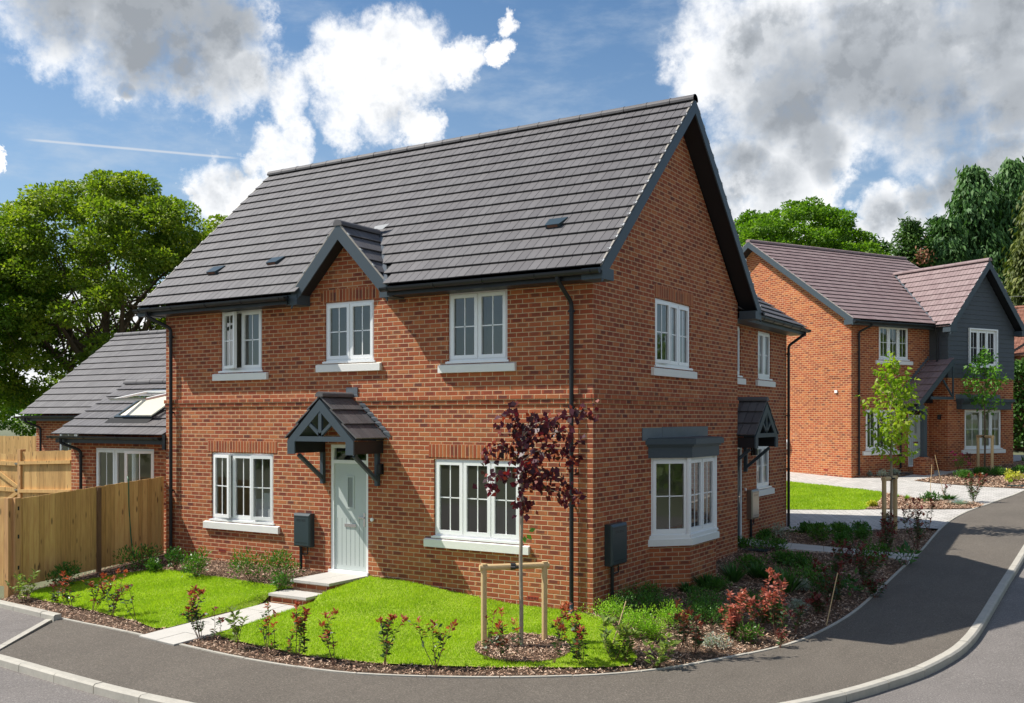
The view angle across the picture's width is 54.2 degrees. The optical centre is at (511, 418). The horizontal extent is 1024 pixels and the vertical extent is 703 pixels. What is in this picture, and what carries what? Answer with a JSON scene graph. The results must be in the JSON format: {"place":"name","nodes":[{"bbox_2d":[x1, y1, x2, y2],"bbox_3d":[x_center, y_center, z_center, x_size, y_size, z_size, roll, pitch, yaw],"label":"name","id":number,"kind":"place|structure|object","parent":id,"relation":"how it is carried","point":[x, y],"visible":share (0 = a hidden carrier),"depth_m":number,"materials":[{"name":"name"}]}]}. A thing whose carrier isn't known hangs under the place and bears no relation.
{"place":"outdoors","nodes":[
{"label":"outdoors","id":0,"kind":"place"},
{"bbox_2d":[0,608,44,644],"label":"road apron","id":1,"kind":"object","parent":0,"point":[13,624],"visible":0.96,"depth_m":15.57,"materials":[{"name":"concrete"}]},
{"bbox_2d":[0,619,51,650],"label":"divider strip","id":2,"kind":"object","parent":1,"relation":"on","point":[29,631],"visible":0.68,"depth_m":14.74,"materials":[{"name":"concrete"}]},
{"bbox_2d":[0,600,60,621],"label":"kerb strip","id":3,"kind":"object","parent":1,"relation":"on","point":[37,612],"visible":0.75,"depth_m":16.21,"materials":[{"name":"concrete"}]},
{"bbox_2d":[30,569,292,627],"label":"lawn ground","id":4,"kind":"structure","parent":0,"point":[256,598],"depth_m":16.43,"materials":[{"name":"plant"}]},
{"bbox_2d":[45,560,81,585],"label":"evergreen shrub","id":5,"kind":"object","parent":4,"relation":"on","point":[66,572],"visible":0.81,"depth_m":17.98,"materials":[{"name":"green plant"}]},
{"bbox_2d":[139,602,299,645],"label":"path","id":6,"kind":"structure","parent":0,"point":[179,634],"depth_m":14.86,"materials":[{"name":"grey concrete"}]},
{"bbox_2d":[217,575,636,667],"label":"lawn ground","id":7,"kind":"structure","parent":0,"point":[464,658],"depth_m":14.25,"materials":[{"name":"plant"}]},
{"bbox_2d":[492,607,521,662],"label":"photinia shrub","id":8,"kind":"object","parent":7,"relation":"on","point":[497,639],"visible":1,"depth_m":12.78,"materials":[{"name":"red plant"}]},
{"bbox_2d":[474,633,570,661],"bbox_3d":[0.143,3.055,13.397,1.320,0.098,1.240,0,0,32],"label":"tree pit","id":9,"kind":"object","parent":7,"relation":"on","point":[524,649],"visible":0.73,"depth_m":13.29,"materials":[{"name":"brown wood"}]},
{"bbox_2d":[479,561,549,645],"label":"tree stakes","id":10,"kind":"object","parent":9,"relation":"on","point":[484,568],"visible":0.84,"depth_m":13.53,"materials":[{"name":"brown wood"}]},
{"bbox_2d":[474,632,570,661],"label":"bark chips","id":11,"kind":"object","parent":9,"relation":"on","point":[536,644],"visible":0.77,"depth_m":13.32,"materials":[{"name":"brown wood"}]},
{"bbox_2d":[472,399,598,645],"bbox_3d":[0.332,1.449,13.434,1.736,3.441,0.612,0,0,-5],"label":"purple tree","id":12,"kind":"object","parent":9,"relation":"on","point":[522,438],"visible":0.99,"depth_m":13.45,"materials":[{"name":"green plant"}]},
{"bbox_2d":[549,602,572,662],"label":"photinia shrub","id":13,"kind":"object","parent":7,"relation":"on","point":[563,607],"visible":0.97,"depth_m":12.76,"materials":[{"name":"red plant"}]},
{"bbox_2d":[558,601,588,662],"bbox_3d":[0.825,2.723,12.746,0.428,0.840,0.476,0,0,-43],"label":"photinia shrub","id":14,"kind":"object","parent":7,"relation":"on","point":[578,631],"visible":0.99,"depth_m":12.71,"materials":[{"name":"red plant"}]},
{"bbox_2d":[597,614,633,659],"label":"photinia shrub","id":15,"kind":"object","parent":7,"relation":"on","point":[606,641],"visible":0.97,"depth_m":12.88,"materials":[{"name":"green plant"}]},
{"bbox_2d":[603,621,641,662],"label":"photinia shrub","id":16,"kind":"object","parent":7,"relation":"on","point":[629,648],"visible":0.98,"depth_m":12.82,"materials":[{"name":"green plant"}]},
{"bbox_2d":[1,527,935,677],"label":"flower bed","id":17,"kind":"object","parent":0,"point":[316,661],"visible":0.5,"depth_m":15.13,"materials":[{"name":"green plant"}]},
{"bbox_2d":[5,569,38,600],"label":"photinia shrub","id":18,"kind":"object","parent":17,"relation":"on","point":[21,585],"visible":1,"depth_m":17.17,"materials":[{"name":"green plant"}]},
{"bbox_2d":[103,568,129,618],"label":"photinia shrub","id":19,"kind":"object","parent":17,"relation":"on","point":[114,598],"visible":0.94,"depth_m":15.71,"materials":[{"name":"green plant"}]},
{"bbox_2d":[112,543,163,570],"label":"evergreen shrub","id":20,"kind":"object","parent":17,"relation":"on","point":[139,555],"visible":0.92,"depth_m":18.88,"materials":[{"name":"green plant"}]},
{"bbox_2d":[178,584,207,636],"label":"photinia shrub","id":21,"kind":"object","parent":17,"relation":"on","point":[194,613],"visible":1,"depth_m":14.29,"materials":[{"name":"green plant"}]},
{"bbox_2d":[177,545,212,579],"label":"evergreen shrub","id":22,"kind":"object","parent":17,"relation":"on","point":[195,564],"visible":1,"depth_m":17.96,"materials":[{"name":"green plant"}]},
{"bbox_2d":[224,606,248,648],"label":"photinia shrub","id":23,"kind":"object","parent":17,"relation":"on","point":[235,630],"visible":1,"depth_m":13.65,"materials":[{"name":"green plant"}]},
{"bbox_2d":[226,546,271,583],"bbox_3d":[-4.583,2.535,17.377,0.747,0.649,0.724,0,0,-38],"label":"evergreen shrub","id":24,"kind":"object","parent":17,"relation":"on","point":[247,562],"visible":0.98,"depth_m":17.35,"materials":[{"name":"green plant"}]},
{"bbox_2d":[255,601,283,654],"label":"photinia shrub","id":25,"kind":"object","parent":17,"relation":"on","point":[271,646],"visible":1,"depth_m":13.39,"materials":[{"name":"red plant"}]},
{"bbox_2d":[259,549,304,578],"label":"evergreen shrub","id":26,"kind":"object","parent":17,"relation":"on","point":[279,562],"visible":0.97,"depth_m":17.32,"materials":[{"name":"green plant"}]},
{"bbox_2d":[284,599,311,659],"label":"photinia shrub","id":27,"kind":"object","parent":17,"relation":"on","point":[298,620],"visible":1,"depth_m":13.12,"materials":[{"name":"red plant"}]},
{"bbox_2d":[375,613,408,666],"bbox_3d":[-1.545,2.808,12.691,0.370,0.705,0.335,0,0,-35],"label":"photinia shrub","id":28,"kind":"object","parent":17,"relation":"on","point":[386,652],"visible":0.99,"depth_m":12.68,"materials":[{"name":"green plant"}]},
{"bbox_2d":[407,615,457,668],"bbox_3d":[-1.000,2.820,12.647,0.628,0.682,0.321,0,0,9],"label":"photinia shrub","id":29,"kind":"object","parent":17,"relation":"on","point":[439,637],"visible":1,"depth_m":12.62,"materials":[{"name":"green plant"}]},
{"bbox_2d":[575,593,632,622],"bbox_3d":[1.418,2.792,14.650,0.775,0.376,0.859,0,0,-28],"label":"lime shrub","id":30,"kind":"object","parent":17,"relation":"on","point":[612,610],"visible":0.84,"depth_m":14.57,"materials":[{"name":"green plant"}]},
{"bbox_2d":[612,583,654,613],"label":"feathery shrub","id":31,"kind":"object","parent":17,"relation":"on","point":[631,595],"visible":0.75,"depth_m":15.12,"materials":[{"name":"green plant"}]},
{"bbox_2d":[618,603,659,638],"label":"lime shrub","id":32,"kind":"object","parent":17,"relation":"on","point":[634,621],"visible":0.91,"depth_m":13.88,"materials":[{"name":"green plant"}]},
{"bbox_2d":[634,616,666,640],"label":"lime shrub","id":33,"kind":"object","parent":17,"relation":"on","point":[651,631],"visible":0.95,"depth_m":13.77,"materials":[{"name":"green plant"}]},
{"bbox_2d":[632,591,678,613],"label":"feathery shrub","id":34,"kind":"object","parent":17,"relation":"on","point":[656,602],"visible":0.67,"depth_m":15.14,"materials":[{"name":"green plant"}]},
{"bbox_2d":[642,632,680,667],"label":"photinia shrub","id":35,"kind":"object","parent":17,"relation":"on","point":[661,655],"visible":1,"depth_m":12.66,"materials":[{"name":"green plant"}]},
{"bbox_2d":[655,599,690,629],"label":"lime shrub","id":36,"kind":"object","parent":17,"relation":"on","point":[667,617],"visible":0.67,"depth_m":14.47,"materials":[{"name":"green plant"}]},
{"bbox_2d":[668,598,692,651],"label":"photinia shrub","id":37,"kind":"object","parent":17,"relation":"on","point":[677,616],"visible":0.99,"depth_m":13.36,"materials":[{"name":"red plant"}]},
{"bbox_2d":[672,609,706,654],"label":"photinia shrub","id":38,"kind":"object","parent":17,"relation":"on","point":[697,639],"visible":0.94,"depth_m":13.33,"materials":[{"name":"red plant"}]},
{"bbox_2d":[684,592,728,618],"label":"feathery shrub","id":39,"kind":"object","parent":17,"relation":"on","point":[703,601],"visible":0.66,"depth_m":15.06,"materials":[{"name":"green plant"}]},
{"bbox_2d":[681,598,743,626],"bbox_3d":[2.870,2.858,14.741,1.057,0.378,0.678,0,0,-23],"label":"feathery shrub","id":40,"kind":"object","parent":17,"relation":"on","point":[716,617],"visible":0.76,"depth_m":14.73,"materials":[{"name":"green plant"}]},
{"bbox_2d":[716,604,746,638],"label":"photinia shrub","id":41,"kind":"object","parent":17,"relation":"on","point":[729,620],"visible":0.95,"depth_m":14.06,"materials":[{"name":"red plant"}]},
{"bbox_2d":[718,560,750,582],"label":"strappy plant","id":42,"kind":"object","parent":17,"relation":"on","point":[733,574],"visible":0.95,"depth_m":17.44,"materials":[{"name":"green plant"}]},
{"bbox_2d":[724,589,750,638],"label":"photinia shrub","id":43,"kind":"object","parent":17,"relation":"on","point":[732,606],"visible":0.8,"depth_m":14.08,"materials":[{"name":"red plant"}]},
{"bbox_2d":[731,621,765,643],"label":"evergreen shrub","id":44,"kind":"object","parent":17,"relation":"on","point":[752,634],"visible":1,"depth_m":13.92,"materials":[{"name":"green plant"}]},
{"bbox_2d":[739,587,775,630],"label":"photinia shrub","id":45,"kind":"object","parent":17,"relation":"on","point":[753,614],"visible":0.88,"depth_m":14.46,"materials":[{"name":"red plant"}]},
{"bbox_2d":[751,533,787,550],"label":"evergreen shrub","id":46,"kind":"object","parent":17,"relation":"on","point":[772,542],"visible":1,"depth_m":20.67,"materials":[{"name":"green plant"}]},
{"bbox_2d":[761,567,790,636],"bbox_3d":[3.795,2.625,14.370,0.455,1.014,0.552,0,0,7],"label":"photinia shrub","id":47,"kind":"object","parent":17,"relation":"on","point":[772,619],"visible":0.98,"depth_m":14.33,"materials":[{"name":"red plant"}]},
{"bbox_2d":[770,565,807,593],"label":"strappy plant","id":48,"kind":"object","parent":17,"relation":"on","point":[790,580],"visible":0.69,"depth_m":16.80,"materials":[{"name":"green plant"}]},
{"bbox_2d":[777,557,845,582],"bbox_3d":[5.436,2.741,18.038,1.166,0.393,1.021,0,0,2],"label":"evergreen shrub","id":49,"kind":"object","parent":17,"relation":"on","point":[807,569],"visible":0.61,"depth_m":18.12,"materials":[{"name":"green plant"}]},
{"bbox_2d":[806,521,834,542],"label":"evergreen shrub","id":50,"kind":"object","parent":17,"relation":"on","point":[821,532],"visible":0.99,"depth_m":21.86,"materials":[{"name":"green plant"}]},
{"bbox_2d":[811,559,845,606],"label":"photinia shrub","id":51,"kind":"object","parent":17,"relation":"on","point":[829,589],"visible":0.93,"depth_m":16.12,"materials":[{"name":"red plant"}]},
{"bbox_2d":[847,542,886,582],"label":"photinia shrub","id":52,"kind":"object","parent":17,"relation":"on","point":[862,572],"visible":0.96,"depth_m":17.70,"materials":[{"name":"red plant"}]},
{"bbox_2d":[855,538,894,565],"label":"evergreen shrub","id":53,"kind":"object","parent":17,"relation":"on","point":[868,551],"visible":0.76,"depth_m":19.37,"materials":[{"name":"green plant"}]},
{"bbox_2d":[881,475,897,535],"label":"tree stakes","id":54,"kind":"object","parent":17,"relation":"on","point":[894,478],"visible":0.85,"depth_m":23.40,"materials":[{"name":"brown wood"}]},
{"bbox_2d":[854,351,927,522],"bbox_3d":[8.873,0.568,23.277,1.402,4.308,1.767,0,0,-18],"label":"maple tree","id":55,"kind":"object","parent":17,"relation":"on","point":[890,425],"visible":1,"depth_m":23.11,"materials":[{"name":"green plant"}]},
{"bbox_2d":[901,497,925,549],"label":"photinia shrub","id":56,"kind":"object","parent":17,"relation":"on","point":[918,529],"visible":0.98,"depth_m":20.91,"materials":[{"name":"red plant"}]},
{"bbox_2d":[0,491,1023,702],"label":"pavement","id":57,"kind":"structure","parent":0,"point":[930,602],"depth_m":12.91,"materials":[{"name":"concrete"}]},
{"bbox_2d":[61,490,1023,677],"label":"edging strip","id":58,"kind":"object","parent":57,"relation":"on","point":[644,670],"visible":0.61,"depth_m":13.16,"materials":[{"name":"concrete"}]},
{"bbox_2d":[0,562,1023,702],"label":"road","id":59,"kind":"structure","parent":0,"point":[987,666],"depth_m":12.46,"materials":[{"name":"grey asphalt"}]},
{"bbox_2d":[0,545,1023,702],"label":"kerb","id":60,"kind":"structure","parent":59,"relation":"on","point":[963,645],"depth_m":12.41,"materials":[{"name":"concrete"}]},
{"bbox_2d":[0,420,1023,690],"bbox_3d":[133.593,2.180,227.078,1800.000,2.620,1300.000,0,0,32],"label":"ground","id":61,"kind":"structure","parent":0,"point":[10,432],"depth_m":20.63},
{"bbox_2d":[0,498,12,597],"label":"garden fence","id":62,"kind":"object","parent":61,"relation":"on","point":[6,539],"visible":0.92,"depth_m":17.69,"materials":[{"name":"brown wood"}]},
{"bbox_2d":[0,436,35,453],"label":"garden fence","id":63,"kind":"object","parent":61,"relation":"on","point":[10,444],"visible":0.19,"depth_m":33.48,"materials":[{"name":"beige wood"}]},
{"bbox_2d":[8,389,48,435],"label":"hedgerow bush","id":64,"kind":"object","parent":61,"relation":"on","point":[22,428],"visible":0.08,"depth_m":74.11,"materials":[{"name":"green plant"}]},
{"bbox_2d":[0,223,74,421],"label":"broadleaf tree","id":65,"kind":"object","parent":61,"relation":"on","point":[11,322],"visible":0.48,"depth_m":46.42,"materials":[{"name":"green plant"}]},
{"bbox_2d":[17,449,70,497],"bbox_3d":[-10.732,1.849,23.024,2.269,2.302,0.145,0,0,35],"label":"garden fence","id":66,"kind":"object","parent":61,"relation":"on","point":[39,473],"visible":0.54,"depth_m":23.07,"materials":[{"name":"beige wood"}]},
{"bbox_2d":[0,454,16,497],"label":"garden gate","id":67,"kind":"structure","parent":66,"relation":"attached to","point":[8,475],"depth_m":23.91,"materials":[{"name":"brown wood"}]},
{"bbox_2d":[13,476,163,595],"bbox_3d":[-7.901,2.239,18.899,0.105,2.162,3.030,0,0,37],"label":"garden fence","id":68,"kind":"object","parent":61,"relation":"on","point":[88,529],"visible":0.83,"depth_m":18.77,"materials":[{"name":"brown wood"}]},
{"bbox_2d":[13,330,165,451],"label":"tiled outbuilding","id":69,"kind":"structure","parent":61,"relation":"on","point":[111,365],"depth_m":31.21,"materials":[{"name":"tile"}]},
{"bbox_2d":[0,169,219,408],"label":"sycamore tree","id":70,"kind":"object","parent":61,"relation":"on","point":[117,207],"visible":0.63,"depth_m":46.17,"materials":[{"name":"green plant"}]},
{"bbox_2d":[175,214,227,253],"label":"broadleaf tree","id":71,"kind":"object","parent":61,"relation":"on","point":[219,218],"visible":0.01,"depth_m":49.15,"materials":[{"name":"green plant"}]},
{"bbox_2d":[268,572,365,606],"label":"front steps","id":72,"kind":"structure","parent":61,"relation":"on","point":[326,581],"depth_m":16.64,"materials":[{"name":"concrete"}]},
{"bbox_2d":[46,94,810,613],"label":"brick house","id":73,"kind":"structure","parent":61,"relation":"on","point":[362,350],"depth_m":17.65,"materials":[{"name":"red brick"}]},
{"bbox_2d":[96,448,153,485],"bbox_3d":[-8.345,1.644,21.262,2.040,2.024,0.404,0,0,32],"label":"window","id":74,"kind":"structure","parent":73,"relation":"in","point":[115,451],"depth_m":21.35,"materials":[{"name":"white plastic"}]},
{"bbox_2d":[104,389,165,422],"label":"roof window","id":75,"kind":"structure","parent":73,"relation":"in","point":[147,404],"depth_m":21.62,"materials":[{"name":"white glass"}]},
{"bbox_2d":[212,309,267,380],"bbox_3d":[-5.152,-1.398,18.956,1.450,1.329,0.236,0,0,32],"label":"window","id":76,"kind":"structure","parent":73,"relation":"in","point":[230,370],"depth_m":18.96,"materials":[{"name":"white plastic"}]},
{"bbox_2d":[203,452,279,533],"bbox_3d":[-5.115,1.384,18.976,2.010,1.464,0.162,0,0,32],"label":"window","id":77,"kind":"structure","parent":73,"relation":"in","point":[253,519],"depth_m":19.00,"materials":[{"name":"white plastic"}]},
{"bbox_2d":[316,300,381,371],"bbox_3d":[-2.849,-1.448,17.564,1.470,1.229,0.158,0,0,32],"label":"window","id":78,"kind":"structure","parent":73,"relation":"in","point":[351,358],"depth_m":17.55,"materials":[{"name":"white plastic"}]},
{"bbox_2d":[423,459,529,554],"bbox_3d":[-0.567,1.389,16.140,2.030,1.454,0.158,0,0,32],"label":"window","id":79,"kind":"structure","parent":73,"relation":"in","point":[463,533],"depth_m":16.20,"materials":[{"name":"white plastic"}]},
{"bbox_2d":[438,289,515,372],"bbox_3d":[-0.551,-1.408,16.129,1.490,1.309,0.158,0,0,32],"label":"window","id":80,"kind":"structure","parent":73,"relation":"in","point":[478,357],"depth_m":16.12,"materials":[{"name":"white plastic"}]},
{"bbox_2d":[649,458,692,537],"bbox_3d":[2.665,1.325,16.887,0.779,1.331,0.130,0,0,-15],"label":"window","id":81,"kind":"structure","parent":73,"relation":"in","point":[675,532],"depth_m":16.86,"materials":[{"name":"white plastic"}]},
{"bbox_2d":[651,298,696,378],"bbox_3d":[2.831,-1.396,17.630,0.158,1.324,1.940,0,0,32],"label":"window","id":82,"kind":"structure","parent":73,"relation":"in","point":[666,361],"depth_m":17.50,"materials":[{"name":"white plastic"}]},
{"bbox_2d":[690,456,716,536],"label":"window","id":83,"kind":"structure","parent":73,"relation":"in","point":[701,528],"depth_m":17.49,"materials":[{"name":"white plastic"}]},
{"bbox_2d":[704,461,717,529],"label":"window","id":84,"kind":"structure","parent":73,"relation":"in","point":[708,463],"depth_m":18.26,"materials":[{"name":"white plastic"}]},
{"bbox_2d":[756,446,774,495],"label":"window","id":85,"kind":"structure","parent":73,"relation":"in","point":[763,462],"depth_m":23.00,"materials":[{"name":"white plastic"}]},
{"bbox_2d":[756,331,775,386],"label":"window","id":86,"kind":"structure","parent":73,"relation":"in","point":[763,338],"depth_m":23.00,"materials":[{"name":"white plastic"}]},
{"bbox_2d":[734,195,891,255],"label":"beech tree","id":87,"kind":"object","parent":61,"relation":"on","point":[838,232],"visible":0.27,"depth_m":58.78,"materials":[{"name":"green plant"}]},
{"bbox_2d":[742,239,1023,477],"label":"brick house","id":88,"kind":"structure","parent":61,"relation":"on","point":[859,315],"depth_m":35.91,"materials":[{"name":"brown brick"}]},
{"bbox_2d":[875,327,912,364],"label":"window","id":89,"kind":"structure","parent":88,"relation":"in","point":[903,360],"depth_m":35.33,"materials":[{"name":"white plastic"}]},
{"bbox_2d":[961,410,1005,453],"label":"window","id":90,"kind":"structure","parent":88,"relation":"in","point":[997,448],"depth_m":36.56,"materials":[{"name":"white plastic"}]},
{"bbox_2d":[971,330,996,366],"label":"window","id":91,"kind":"structure","parent":88,"relation":"in","point":[977,332],"depth_m":36.38,"materials":[{"name":"white plastic"}]},
{"bbox_2d":[887,211,944,267],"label":"conifer tree","id":92,"kind":"object","parent":61,"relation":"on","point":[909,240],"visible":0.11,"depth_m":63.62,"materials":[{"name":"green plant"}]},
{"bbox_2d":[925,214,971,265],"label":"cypress tree","id":93,"kind":"object","parent":61,"relation":"on","point":[955,250],"visible":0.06,"depth_m":63.87,"materials":[{"name":"green plant"}]},
{"bbox_2d":[943,163,1015,300],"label":"cypress tree","id":94,"kind":"object","parent":61,"relation":"on","point":[973,204],"visible":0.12,"depth_m":65.26,"materials":[{"name":"green plant"}]},
{"bbox_2d":[984,191,1023,355],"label":"cypress tree","id":95,"kind":"object","parent":61,"relation":"on","point":[1015,269],"visible":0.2,"depth_m":58.57,"materials":[{"name":"green plant"}]},
{"bbox_2d":[988,156,1023,298],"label":"cypress tree","id":96,"kind":"object","parent":61,"relation":"on","point":[1009,182],"visible":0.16,"depth_m":66.22,"materials":[{"name":"green plant"}]},
{"bbox_2d":[1013,357,1023,450],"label":"hedge","id":97,"kind":"object","parent":61,"relation":"on","point":[1018,414],"visible":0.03,"depth_m":43.85,"materials":[{"name":"green plant"}]},
{"bbox_2d":[1014,305,1023,360],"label":"cottage","id":98,"kind":"structure","parent":61,"relation":"on","point":[1018,347],"depth_m":55.36,"materials":[{"name":"brick"}]},
{"bbox_2d":[0,0,1023,419],"label":"sky","id":99,"kind":"structure","parent":0,"point":[871,109],"materials":[{"name":"blue"}]},
{"bbox_2d":[739,539,914,561],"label":"path","id":100,"kind":"structure","parent":0,"point":[804,547],"depth_m":20.75,"materials":[{"name":"grey concrete"}]},
{"bbox_2d":[790,481,881,509],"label":"grass","id":101,"kind":"structure","parent":0,"point":[835,498],"depth_m":29.24,"materials":[{"name":"green plant"}]},
{"bbox_2d":[778,455,1023,531],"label":"driveway","id":102,"kind":"structure","parent":0,"point":[909,485],"depth_m":28.93,"materials":[{"name":"grey concrete"}]},
{"bbox_2d":[867,492,983,508],"bbox_3d":[11.457,2.321,27.765,3.020,0.204,3.700,0,0,32],"label":"flower bed","id":103,"kind":"object","parent":102,"relation":"on","point":[928,504],"visible":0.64,"depth_m":27.06,"materials":[{"name":"brown wood"}]},
{"bbox_2d":[915,460,1023,488],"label":"flower bed","id":104,"kind":"object","parent":102,"relation":"on","point":[975,479],"visible":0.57,"depth_m":32.51,"materials":[{"name":"brown wood"}]},
{"bbox_2d":[960,346,1011,468],"bbox_3d":[16.534,-0.302,35.172,1.692,4.496,1.761,0,0,14],"label":"young tree","id":105,"kind":"object","parent":104,"relation":"on","point":[983,402],"visible":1,"depth_m":34.97,"materials":[{"name":"green plant"}]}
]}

